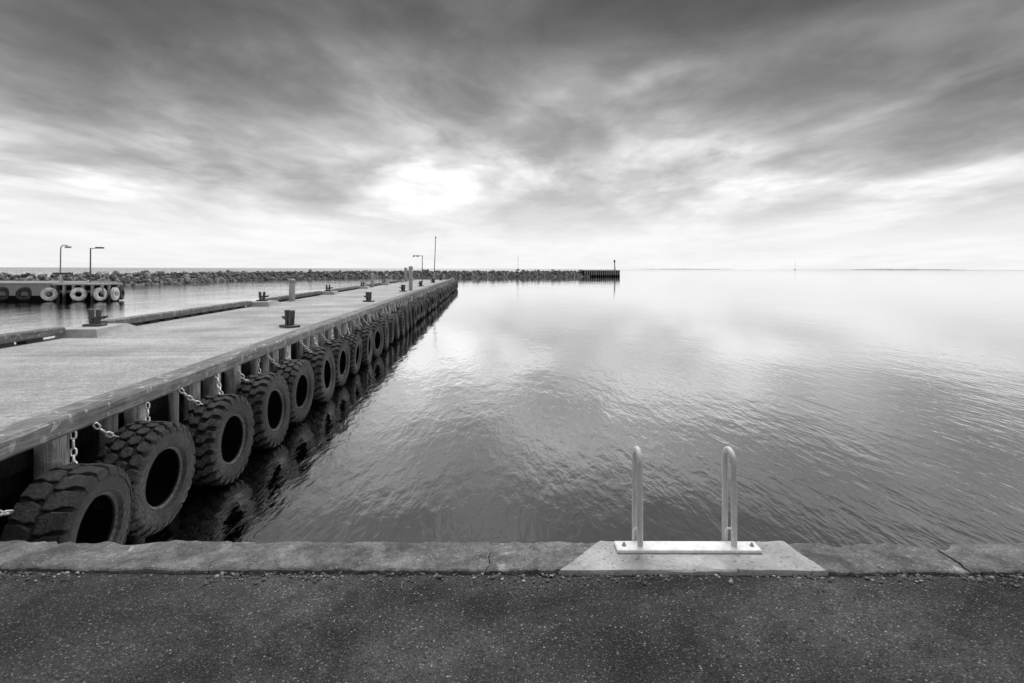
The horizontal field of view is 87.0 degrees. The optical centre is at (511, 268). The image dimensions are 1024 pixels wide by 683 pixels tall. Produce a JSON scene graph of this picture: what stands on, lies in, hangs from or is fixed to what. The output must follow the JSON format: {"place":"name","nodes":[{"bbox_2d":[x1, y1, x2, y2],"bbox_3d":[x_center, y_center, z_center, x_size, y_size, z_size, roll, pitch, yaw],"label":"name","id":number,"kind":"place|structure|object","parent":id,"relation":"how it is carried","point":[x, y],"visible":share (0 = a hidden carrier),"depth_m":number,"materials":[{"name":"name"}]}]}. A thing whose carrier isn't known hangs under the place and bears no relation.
{"place":"outdoors","nodes":[
{"label":"outdoors","id":0,"kind":"place"},
{"bbox_2d":[52,273,72,281],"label":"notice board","id":1,"kind":"object","parent":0,"point":[61,277],"visible":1,"depth_m":55.36,"materials":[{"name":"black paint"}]},
{"bbox_2d":[0,267,613,276],"bbox_3d":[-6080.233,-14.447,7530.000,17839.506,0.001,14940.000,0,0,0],"label":"open sea","id":2,"kind":"structure","parent":0,"point":[48,271],"depth_m":934.96,"materials":[{"name":"grey liquid"}]},
{"bbox_2d":[0,267,1023,550],"bbox_3d":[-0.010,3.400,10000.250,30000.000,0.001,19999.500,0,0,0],"label":"harbour water","id":3,"kind":"structure","parent":0,"point":[838,409],"depth_m":12.48,"materials":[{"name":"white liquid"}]},
{"bbox_2d":[0,281,122,301],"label":"harbour quay","id":4,"kind":"structure","parent":3,"relation":"in","point":[64,289],"depth_m":53.62,"materials":[{"name":"concrete"}]},
{"bbox_2d":[0,287,8,300],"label":"tyre bumper","id":5,"kind":"object","parent":4,"relation":"attached to","point":[6,291],"visible":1,"depth_m":53.22,"materials":[{"name":"rubber"}]},
{"bbox_2d":[15,287,31,300],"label":"tyre bumper","id":6,"kind":"object","parent":4,"relation":"attached to","point":[20,291],"visible":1,"depth_m":53.08,"materials":[{"name":"rubber"}]},
{"bbox_2d":[40,287,57,300],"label":"tyre bumper","id":7,"kind":"object","parent":4,"relation":"attached to","point":[45,297],"visible":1,"depth_m":53.09,"materials":[{"name":"white rubber"}]},
{"bbox_2d":[59,245,71,281],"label":"street lamp","id":8,"kind":"object","parent":4,"relation":"on","point":[66,246],"visible":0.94,"depth_m":55.95,"materials":[{"name":"grey metal"}]},
{"bbox_2d":[70,287,86,300],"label":"tyre bumper","id":9,"kind":"object","parent":4,"relation":"attached to","point":[81,297],"visible":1,"depth_m":53.30,"materials":[{"name":"white rubber"}]},
{"bbox_2d":[89,247,103,282],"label":"street lamp","id":10,"kind":"object","parent":4,"relation":"on","point":[90,261],"visible":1,"depth_m":55.95,"materials":[{"name":"metal"}]},
{"bbox_2d":[93,287,107,300],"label":"tyre bumper","id":11,"kind":"object","parent":4,"relation":"attached to","point":[96,296],"visible":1,"depth_m":53.36,"materials":[{"name":"white rubber"}]},
{"bbox_2d":[100,272,108,282],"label":"boarding ladder","id":12,"kind":"object","parent":4,"relation":"attached to","point":[104,277],"visible":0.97,"depth_m":54.19,"materials":[{"name":"grey metal"}]},
{"bbox_2d":[111,287,119,299],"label":"tyre bumper","id":13,"kind":"object","parent":4,"relation":"attached to","point":[115,293],"visible":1,"depth_m":54.11,"materials":[{"name":"white rubber"}]},
{"bbox_2d":[118,287,124,299],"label":"tyre bumper","id":14,"kind":"object","parent":4,"relation":"attached to","point":[122,293],"visible":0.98,"depth_m":55.42,"materials":[{"name":"rubber"}]},
{"bbox_2d":[0,278,454,538],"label":"timber pier","id":15,"kind":"structure","parent":3,"relation":"in","point":[114,375],"depth_m":10.67,"materials":[{"name":"grey wood"}]},
{"bbox_2d":[0,510,13,516],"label":"fender chain","id":16,"kind":"object","parent":15,"relation":"attached to","point":[5,512],"visible":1,"depth_m":4.93,"materials":[{"name":"grey metal"}]},
{"bbox_2d":[0,463,132,544],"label":"tyre fender","id":17,"kind":"object","parent":15,"relation":"hanging from","point":[56,504],"visible":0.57,"depth_m":5.27,"materials":[{"name":"rubber"}]},
{"bbox_2d":[69,430,77,463],"bbox_3d":[-4.723,1.952,5.818,0.068,0.372,0.253,0,0,-41],"label":"fender chain","id":18,"kind":"object","parent":15,"relation":"attached to","point":[73,447],"visible":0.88,"depth_m":5.83,"materials":[{"name":"grey metal"}]},
{"bbox_2d":[82,309,107,326],"bbox_3d":[-11.905,1.408,15.493,0.582,0.474,0.360,0,0,-3],"label":"mooring bollard","id":19,"kind":"object","parent":15,"relation":"on","point":[95,319],"visible":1,"depth_m":15.43,"materials":[{"name":"black metal"}]},
{"bbox_2d":[92,422,118,437],"bbox_3d":[-4.750,1.893,6.326,0.068,0.256,0.307,0,0,21],"label":"fender chain","id":20,"kind":"object","parent":15,"relation":"attached to","point":[102,430],"visible":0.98,"depth_m":6.28,"materials":[{"name":"grey metal"}]},
{"bbox_2d":[94,420,194,536],"bbox_3d":[-4.538,2.575,6.690,0.556,1.328,1.325,2,0,0],"label":"tyre fender","id":21,"kind":"object","parent":15,"relation":"hanging from","point":[154,461],"visible":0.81,"depth_m":6.56,"materials":[{"name":"rubber"}]},
{"bbox_2d":[144,402,150,420],"bbox_3d":[-4.772,1.914,7.069,0.066,0.288,0.288,0,0,-34],"label":"fender chain","id":22,"kind":"object","parent":15,"relation":"attached to","point":[147,410],"visible":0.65,"depth_m":7.10,"materials":[{"name":"silver metal"}]},
{"bbox_2d":[178,388,203,405],"bbox_3d":[-4.819,1.935,8.132,0.068,0.354,0.414,0,0,26],"label":"fender chain","id":23,"kind":"object","parent":15,"relation":"attached to","point":[190,396],"visible":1,"depth_m":8.10,"materials":[{"name":"grey metal"}]},
{"bbox_2d":[183,394,253,485],"bbox_3d":[-4.646,2.696,8.549,0.561,1.394,1.399,0,0,0],"label":"tyre fender","id":24,"kind":"object","parent":15,"relation":"hanging from","point":[220,428],"visible":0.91,"depth_m":8.23,"materials":[{"name":"rubber"}]},
{"bbox_2d":[215,374,223,393],"bbox_3d":[-4.851,1.951,8.959,0.068,0.376,0.411,0,0,-42],"label":"fender chain","id":25,"kind":"object","parent":15,"relation":"attached to","point":[220,391],"visible":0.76,"depth_m":8.99,"materials":[{"name":"silver metal"}]},
{"bbox_2d":[235,366,248,382],"bbox_3d":[-4.952,1.953,9.924,0.066,0.381,0.260,0,0,43],"label":"fender chain","id":26,"kind":"object","parent":15,"relation":"attached to","point":[245,380],"visible":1,"depth_m":9.90,"materials":[{"name":"grey metal"}]},
{"bbox_2d":[256,358,260,372],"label":"fender chain","id":27,"kind":"object","parent":15,"relation":"attached to","point":[258,365],"visible":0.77,"depth_m":10.66,"materials":[{"name":"grey metal"}]},
{"bbox_2d":[256,292,268,300],"bbox_3d":[-12.584,1.406,27.324,0.582,0.474,0.360,0,0,-3],"label":"mooring bollard","id":28,"kind":"object","parent":15,"relation":"on","point":[261,297],"visible":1,"depth_m":27.26,"materials":[{"name":"black metal"}]},
{"bbox_2d":[236,372,290,449],"bbox_3d":[-4.746,2.708,10.307,0.561,1.415,1.420,-4,0,-1],"label":"tyre fender","id":29,"kind":"object","parent":15,"relation":"hanging from","point":[266,395],"visible":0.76,"depth_m":10.03,"materials":[{"name":"rubber"}]},
{"bbox_2d":[266,353,279,366],"bbox_3d":[-5.036,1.942,11.406,0.068,0.368,0.393,0,0,24],"label":"fender chain","id":30,"kind":"object","parent":15,"relation":"attached to","point":[271,360],"visible":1,"depth_m":11.37,"materials":[{"name":"grey metal"}]},
{"bbox_2d":[279,310,299,327],"bbox_3d":[-7.184,1.602,17.358,0.679,0.553,0.420,0,0,35],"label":"mooring bollard","id":31,"kind":"object","parent":15,"relation":"on","point":[289,317],"visible":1,"depth_m":17.23,"materials":[{"name":"black metal"}]},
{"bbox_2d":[289,279,295,300],"bbox_3d":[-12.597,1.221,30.929,0.376,1.285,0.376,0,0,0],"label":"pier post","id":32,"kind":"object","parent":15,"relation":"on","point":[292,282],"visible":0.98,"depth_m":30.79,"materials":[{"name":"wood"}]},
{"bbox_2d":[272,359,313,422],"bbox_3d":[-4.835,2.676,11.853,0.556,1.354,1.356,1,0,1],"label":"tyre fender","id":33,"kind":"object","parent":15,"relation":"hanging from","point":[297,375],"visible":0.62,"depth_m":11.72,"materials":[{"name":"rubber"}]},
{"bbox_2d":[299,340,312,352],"bbox_3d":[-5.094,1.946,13.388,0.068,0.376,0.378,0,0,40],"label":"fender chain","id":34,"kind":"object","parent":15,"relation":"attached to","point":[306,348],"visible":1,"depth_m":13.37,"materials":[{"name":"grey metal"}]},
{"bbox_2d":[301,347,335,402],"bbox_3d":[-4.947,2.715,13.799,0.561,1.418,1.421,-3,0,-3],"label":"tyre fender","id":35,"kind":"object","parent":15,"relation":"hanging from","point":[321,360],"visible":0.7,"depth_m":13.45,"materials":[{"name":"rubber"}]},
{"bbox_2d":[323,339,349,386],"bbox_3d":[-5.064,2.697,15.496,0.520,1.356,1.359,1,0,0],"label":"tyre fender","id":36,"kind":"object","parent":15,"relation":"hanging from","point":[340,348],"visible":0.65,"depth_m":15.32,"materials":[{"name":"rubber"}]},
{"bbox_2d":[342,334,361,374],"bbox_3d":[-5.168,2.743,17.294,0.515,1.279,1.282,4,0,-4],"label":"tyre fender","id":37,"kind":"object","parent":15,"relation":"hanging from","point":[354,341],"visible":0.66,"depth_m":16.99,"materials":[{"name":"rubber"}]},
{"bbox_2d":[354,326,372,365],"bbox_3d":[-5.274,2.746,19.137,0.520,1.452,1.459,1,0,-6],"label":"tyre fender","id":38,"kind":"object","parent":15,"relation":"hanging from","point":[365,333],"visible":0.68,"depth_m":18.71,"materials":[{"name":"rubber"}]},
{"bbox_2d":[363,292,374,301],"bbox_3d":[-8.176,1.599,30.623,0.679,0.553,0.420,0,0,35],"label":"mooring bollard","id":39,"kind":"object","parent":15,"relation":"on","point":[368,296],"visible":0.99,"depth_m":30.51,"materials":[{"name":"black metal"}]},
{"bbox_2d":[371,273,373,286],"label":"pier post","id":40,"kind":"object","parent":15,"relation":"on","point":[372,279],"visible":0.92,"depth_m":53.64,"materials":[{"name":"wood"}]},
{"bbox_2d":[364,322,383,357],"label":"tyre fender","id":41,"kind":"object","parent":15,"relation":"hanging from","point":[378,336],"visible":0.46,"depth_m":20.81,"materials":[{"name":"rubber"}]},
{"bbox_2d":[373,317,388,350],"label":"tyre fender","id":42,"kind":"object","parent":15,"relation":"hanging from","point":[383,321],"visible":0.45,"depth_m":22.05,"materials":[{"name":"rubber"}]},
{"bbox_2d":[382,314,394,342],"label":"tyre fender","id":43,"kind":"object","parent":15,"relation":"hanging from","point":[391,320],"visible":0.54,"depth_m":23.55,"materials":[{"name":"rubber"}]},
{"bbox_2d":[392,313,399,339],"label":"tyre fender","id":44,"kind":"object","parent":15,"relation":"hanging from","point":[396,332],"visible":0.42,"depth_m":25.20,"materials":[{"name":"rubber"}]},
{"bbox_2d":[392,310,404,336],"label":"tyre fender","id":45,"kind":"object","parent":15,"relation":"hanging from","point":[401,316],"visible":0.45,"depth_m":26.74,"materials":[{"name":"rubber"}]},
{"bbox_2d":[399,285,406,291],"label":"mooring bollard","id":46,"kind":"object","parent":15,"relation":"on","point":[402,287],"visible":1,"depth_m":44.09,"materials":[{"name":"black metal"}]},
{"bbox_2d":[397,306,408,332],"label":"tyre fender","id":47,"kind":"object","parent":15,"relation":"hanging from","point":[405,311],"visible":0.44,"depth_m":28.34,"materials":[{"name":"rubber"}]},
{"bbox_2d":[404,267,406,281],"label":"pier post","id":48,"kind":"object","parent":15,"relation":"on","point":[405,274],"visible":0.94,"depth_m":76.11,"materials":[{"name":"wood"}]},
{"bbox_2d":[405,305,411,328],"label":"tyre fender","id":49,"kind":"object","parent":15,"relation":"hanging from","point":[410,316],"visible":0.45,"depth_m":30.02,"materials":[{"name":"rubber"}]},
{"bbox_2d":[409,266,412,290],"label":"pier post","id":50,"kind":"object","parent":15,"relation":"on","point":[410,278],"visible":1,"depth_m":46.04,"materials":[{"name":"wood"}]},
{"bbox_2d":[407,304,416,325],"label":"tyre fender","id":51,"kind":"object","parent":15,"relation":"hanging from","point":[414,312],"visible":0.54,"depth_m":31.84,"materials":[{"name":"rubber"}]},
{"bbox_2d":[410,301,419,320],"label":"tyre fender","id":52,"kind":"object","parent":15,"relation":"hanging from","point":[418,309],"visible":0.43,"depth_m":33.90,"materials":[{"name":"rubber"}]},
{"bbox_2d":[412,255,422,281],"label":"street lamp","id":53,"kind":"object","parent":15,"relation":"on","point":[422,264],"visible":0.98,"depth_m":74.38,"materials":[{"name":"metal"}]},
{"bbox_2d":[415,300,423,318],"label":"tyre fender","id":54,"kind":"object","parent":15,"relation":"hanging from","point":[421,304],"visible":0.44,"depth_m":35.59,"materials":[{"name":"rubber"}]},
{"bbox_2d":[417,297,425,317],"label":"tyre fender","id":55,"kind":"object","parent":15,"relation":"hanging from","point":[422,299],"visible":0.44,"depth_m":37.28,"materials":[{"name":"rubber"}]},
{"bbox_2d":[425,294,431,308],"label":"tyre fender","id":56,"kind":"object","parent":15,"relation":"hanging from","point":[429,296],"visible":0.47,"depth_m":42.18,"materials":[{"name":"rubber"}]},
{"bbox_2d":[427,297,430,312],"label":"tyre fender","id":57,"kind":"object","parent":15,"relation":"hanging from","point":[428,306],"visible":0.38,"depth_m":40.84,"materials":[{"name":"rubber"}]},
{"bbox_2d":[426,292,434,309],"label":"tyre fender","id":58,"kind":"object","parent":15,"relation":"hanging from","point":[433,299],"visible":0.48,"depth_m":44.41,"materials":[{"name":"rubber"}]},
{"bbox_2d":[433,237,435,281],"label":"mast","id":59,"kind":"object","parent":15,"relation":"on","point":[434,261],"visible":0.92,"depth_m":72.97,"materials":[{"name":"grey metal"}]},
{"bbox_2d":[0,270,589,285],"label":"breakwater rubble","id":60,"kind":"object","parent":3,"relation":"in","point":[278,275],"visible":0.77,"depth_m":177.02,"materials":[{"name":"grey stone"}]},
{"bbox_2d":[24,276,32,280],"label":"armour rock","id":61,"kind":"object","parent":60,"relation":"on","point":[29,278],"visible":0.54,"depth_m":88.05,"materials":[{"name":"grey stone"}]},
{"bbox_2d":[112,270,119,276],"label":"armour rock","id":62,"kind":"object","parent":60,"relation":"on","point":[116,272],"visible":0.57,"depth_m":103.14,"materials":[{"name":"grey stone"}]},
{"bbox_2d":[578,270,619,276],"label":"breakwater jetty","id":63,"kind":"object","parent":3,"relation":"in","point":[603,273],"visible":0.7,"depth_m":235.07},
{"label":"quay wall","id":64,"kind":"object","parent":3,"relation":"in","visible":0},
{"bbox_2d":[0,540,233,573],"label":"kerb block","id":65,"kind":"structure","parent":64,"relation":"on","point":[181,557],"depth_m":2.96,"materials":[{"name":"concrete"}]},
{"bbox_2d":[209,541,492,574],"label":"kerb block","id":66,"kind":"structure","parent":64,"relation":"on","point":[297,557],"depth_m":2.95,"materials":[{"name":"concrete"}]},
{"bbox_2d":[486,541,884,576],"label":"kerb block","id":67,"kind":"structure","parent":64,"relation":"on","point":[545,558],"depth_m":2.96,"materials":[{"name":"concrete"}]},
{"bbox_2d":[558,541,827,576],"bbox_3d":[0.950,1.614,2.986,1.417,0.065,0.319,0,0,0],"label":"concrete pad","id":68,"kind":"object","parent":67,"relation":"on","point":[781,558],"visible":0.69,"depth_m":2.90,"materials":[{"name":"grey concrete"}]},
{"bbox_2d":[614,446,761,553],"bbox_3d":[0.984,2.638,3.095,0.806,3.220,0.200,0,0,0],"label":"quay ladder","id":69,"kind":"object","parent":68,"relation":"on","point":[637,544],"visible":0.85,"depth_m":3.04,"materials":[{"name":"white metal"}]},
{"bbox_2d":[851,543,969,575],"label":"kerb block","id":70,"kind":"structure","parent":64,"relation":"on","point":[891,559],"depth_m":2.95,"materials":[{"name":"concrete"}]},
{"bbox_2d":[937,543,1023,575],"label":"kerb block","id":71,"kind":"structure","parent":64,"relation":"on","point":[989,559],"depth_m":2.97,"materials":[{"name":"concrete"}]},
{"bbox_2d":[0,574,1023,682],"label":"quay pavement","id":72,"kind":"structure","parent":0,"point":[307,637],"depth_m":2.39,"materials":[{"name":"grey asphalt"}]},
{"bbox_2d":[0,0,1023,269],"label":"sky","id":73,"kind":"structure","parent":0,"point":[509,134],"materials":[{"name":"grey"}]},
{"bbox_2d":[2,571,1023,578],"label":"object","id":74,"kind":"structure","parent":0,"point":[256,574],"depth_m":2.83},
{"bbox_2d":[850,269,950,269],"bbox_3d":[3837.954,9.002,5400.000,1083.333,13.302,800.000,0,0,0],"label":"shore","id":75,"kind":"structure","parent":0,"point":[900,269],"depth_m":5119.55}
]}

